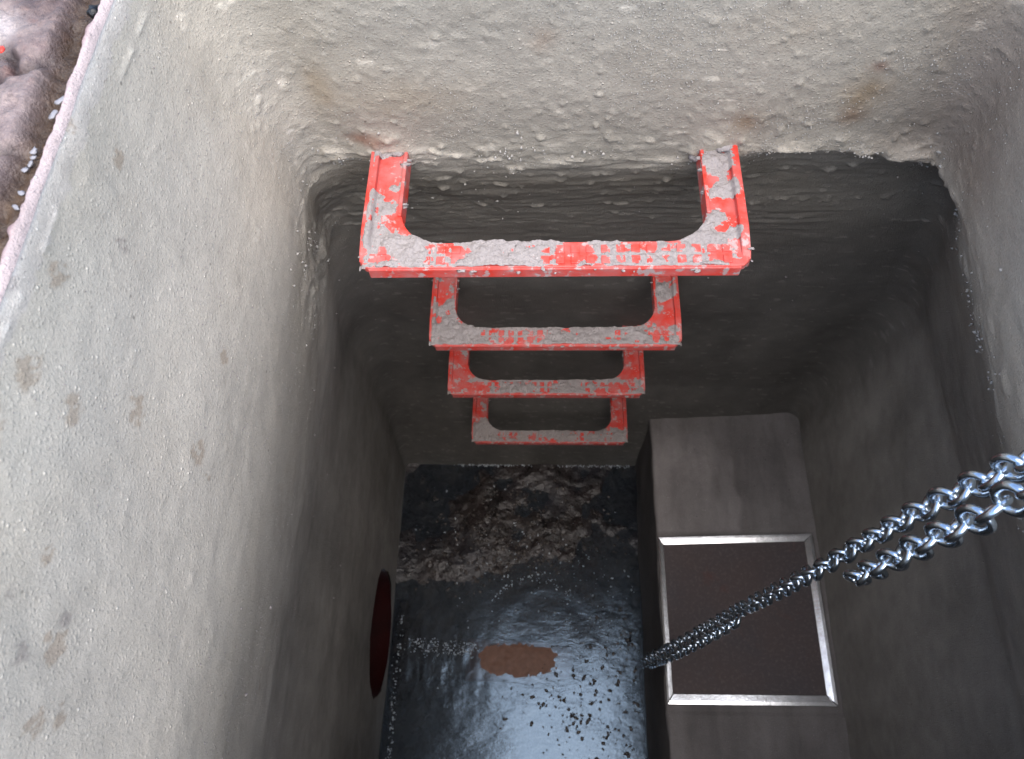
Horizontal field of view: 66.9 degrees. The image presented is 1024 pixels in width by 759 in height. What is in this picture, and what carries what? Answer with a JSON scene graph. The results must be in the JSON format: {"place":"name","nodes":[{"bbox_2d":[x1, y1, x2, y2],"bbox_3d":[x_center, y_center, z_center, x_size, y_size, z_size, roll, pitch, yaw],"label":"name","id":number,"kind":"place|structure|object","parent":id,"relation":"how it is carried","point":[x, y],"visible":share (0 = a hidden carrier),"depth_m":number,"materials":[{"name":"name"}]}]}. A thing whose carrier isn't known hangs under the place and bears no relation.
{"place":"outdoors","nodes":[
{"label":"outdoors","id":0,"kind":"place"},
{"bbox_2d":[0,0,100,259],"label":"ground","id":1,"kind":"structure","parent":0,"point":[41,41],"depth_m":0.41,"materials":[{"name":"brown soil"}]},
{"bbox_2d":[0,46,4,52],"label":"red fragment","id":2,"kind":"object","parent":1,"relation":"on","point":[2,49],"visible":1,"depth_m":0.41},
{"bbox_2d":[12,204,18,209],"bbox_3d":[-0.236,-0.082,0.369,0.006,0.001,0.003,26,67,15],"label":"pale chip","id":3,"kind":"object","parent":1,"relation":"on","point":[15,206],"visible":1,"depth_m":0.37,"materials":[{"name":"white stone"}]},
{"bbox_2d":[27,160,33,167],"bbox_3d":[-0.237,-0.106,0.382,0.003,0.001,0.005,-10,63,-2],"label":"pale chip","id":4,"kind":"object","parent":1,"relation":"on","point":[30,164],"visible":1,"depth_m":0.38,"materials":[{"name":"white stone"}]},
{"bbox_2d":[29,146,36,154],"bbox_3d":[-0.238,-0.114,0.386,0.004,0.002,0.005,6,64,6],"label":"pale chip","id":5,"kind":"object","parent":1,"relation":"on","point":[33,151],"visible":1,"depth_m":0.39,"materials":[{"name":"white stone"}]},
{"bbox_2d":[48,110,58,119],"bbox_3d":[-0.235,-0.136,0.397,0.004,0.002,0.007,21,66,13],"label":"pale chip","id":6,"kind":"object","parent":1,"relation":"on","point":[52,115],"visible":1,"depth_m":0.40,"materials":[{"name":"white stone"}]},
{"bbox_2d":[54,95,63,104],"bbox_3d":[-0.234,-0.144,0.401,0.004,0.002,0.007,38,71,19],"label":"pale chip","id":7,"kind":"object","parent":1,"relation":"on","point":[58,101],"visible":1,"depth_m":0.40,"materials":[{"name":"white stone"}]},
{"bbox_2d":[86,4,99,18],"bbox_3d":[-0.231,-0.204,0.428,0.009,0.006,0.009,0,63,3],"label":"soil clod","id":8,"kind":"object","parent":1,"relation":"on","point":[92,11],"visible":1,"depth_m":0.43,"materials":[{"name":"grey stone"}]},
{"bbox_2d":[212,0,1023,465],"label":"manhole wall","id":9,"kind":"structure","parent":1,"relation":"on","point":[834,248],"depth_m":0.67,"materials":[{"name":"concrete"}]},
{"bbox_2d":[448,325,644,397],"bbox_3d":[0.052,-0.039,1.218,0.321,0.024,0.150,0,63,3],"label":"step iron","id":10,"kind":"object","parent":9,"relation":"attached to","point":[628,381],"visible":0.78,"depth_m":1.19,"materials":[{"name":"red plastic"}]},
{"bbox_2d":[471,398,627,444],"bbox_3d":[0.073,0.059,1.535,0.315,0.026,0.152,0,63,3],"label":"step iron","id":11,"kind":"object","parent":9,"relation":"attached to","point":[485,432],"visible":0.81,"depth_m":1.51,"materials":[{"name":"red plastic"}]},
{"bbox_2d":[429,276,681,349],"bbox_3d":[0.054,-0.102,0.957,0.315,0.025,0.147,0,63,3],"label":"step iron","id":12,"kind":"object","parent":9,"relation":"attached to","point":[660,329],"visible":0.9,"depth_m":0.93,"materials":[{"name":"red plastic"}]},
{"bbox_2d":[358,144,754,277],"bbox_3d":[0.033,-0.144,0.627,0.307,0.025,0.141,0,63,3],"label":"step iron","id":13,"kind":"object","parent":9,"relation":"attached to","point":[717,243],"visible":0.98,"depth_m":0.60,"materials":[{"name":"red plastic"}]},
{"bbox_2d":[137,0,1020,206],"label":"sand grains","id":14,"kind":"object","parent":9,"relation":"attached to","point":[664,76],"visible":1,"depth_m":0.56},
{"bbox_2d":[795,7,1023,758],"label":"manhole wall","id":15,"kind":"structure","parent":1,"relation":"on","point":[893,414],"depth_m":0.97,"materials":[{"name":"concrete"}]},
{"bbox_2d":[222,186,1021,758],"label":"splash specks","id":16,"kind":"object","parent":15,"relation":"on","point":[422,346],"visible":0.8,"depth_m":0.82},
{"bbox_2d":[380,463,647,758],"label":"floor","id":17,"kind":"structure","parent":0,"point":[455,715],"depth_m":1.84,"materials":[{"name":"black liquid"}]},
{"bbox_2d":[465,638,572,683],"bbox_3d":[0.017,0.650,1.790,0.248,0.027,0.095,1,63,3],"label":"brick","id":18,"kind":"object","parent":17,"relation":"on","point":[507,661],"visible":1,"depth_m":1.78,"materials":[{"name":"brown brick"}]},
{"bbox_2d":[635,413,850,758],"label":"concrete bench","id":19,"kind":"object","parent":17,"relation":"on","point":[724,475],"visible":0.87,"depth_m":1.59,"materials":[{"name":"grey concrete"}]},
{"bbox_2d":[657,533,837,706],"bbox_3d":[0.443,0.459,1.495,0.301,0.030,0.315,-4,63,11],"label":"access cover","id":20,"kind":"object","parent":19,"relation":"on","point":[776,653],"visible":0.86,"depth_m":1.48,"materials":[{"name":"metal"}]},
{"bbox_2d":[403,470,639,758],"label":"gravel","id":21,"kind":"structure","parent":0,"point":[627,754],"depth_m":1.89,"materials":[{"name":"brown gravel"}]},
{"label":"water","id":22,"kind":"structure","parent":0,"visible":0},
{"bbox_2d":[0,0,407,758],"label":"manhole wall","id":23,"kind":"structure","parent":22,"relation":"on","point":[112,566],"depth_m":0.48,"materials":[{"name":"concrete"}]},
{"bbox_2d":[0,0,113,303],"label":"manhole rim","id":24,"kind":"object","parent":23,"relation":"on","point":[17,230],"visible":1,"depth_m":0.37,"materials":[{"name":"grey concrete"}]},
{"bbox_2d":[641,450,1023,660],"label":"chain","id":25,"kind":"object","parent":24,"relation":"hanging from","point":[1002,464],"visible":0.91,"depth_m":0.58,"materials":[{"name":"metal"}]},
{"bbox_2d":[643,613,741,668],"bbox_3d":[0.277,0.444,1.268,0.066,0.631,0.031,18,65,11],"label":"chain","id":26,"kind":"object","parent":25,"relation":"hanging from","point":[686,648],"visible":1,"depth_m":1.16,"materials":[{"name":"metal"}]},
{"bbox_2d":[842,480,1023,586],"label":"chain","id":27,"kind":"object","parent":24,"relation":"hanging from","point":[957,528],"visible":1,"depth_m":0.47,"materials":[{"name":"metal"}]},
{"bbox_2d":[0,1,350,754],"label":"sand specks","id":28,"kind":"object","parent":23,"relation":"attached to","point":[216,385],"visible":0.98,"depth_m":0.52,"materials":[{"name":"grey sand"}]},
{"bbox_2d":[369,568,391,699],"bbox_3d":[-0.590,0.546,1.700,0.599,0.320,0.320,0,63,3],"label":"drain pipe","id":29,"kind":"object","parent":23,"relation":"attached to","point":[380,634],"visible":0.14,"depth_m":1.80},
{"bbox_2d":[290,74,1023,532],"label":"mortar crumbs","id":30,"kind":"object","parent":23,"relation":"on","point":[956,212],"visible":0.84,"depth_m":0.65,"materials":[{"name":"grey concrete"}]},
{"bbox_2d":[385,484,638,758],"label":"froth","id":31,"kind":"object","parent":22,"relation":"on","point":[446,644],"visible":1,"depth_m":1.81,"materials":[{"name":"white liquid"}]},
{"bbox_2d":[458,464,628,468],"bbox_3d":[0.075,0.220,1.989,0.451,0.005,0.016,0,63,3],"label":"silt line","id":32,"kind":"object","parent":22,"relation":"on","point":[485,465],"visible":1,"depth_m":1.99,"materials":[{"name":"brown soil"}]}
]}

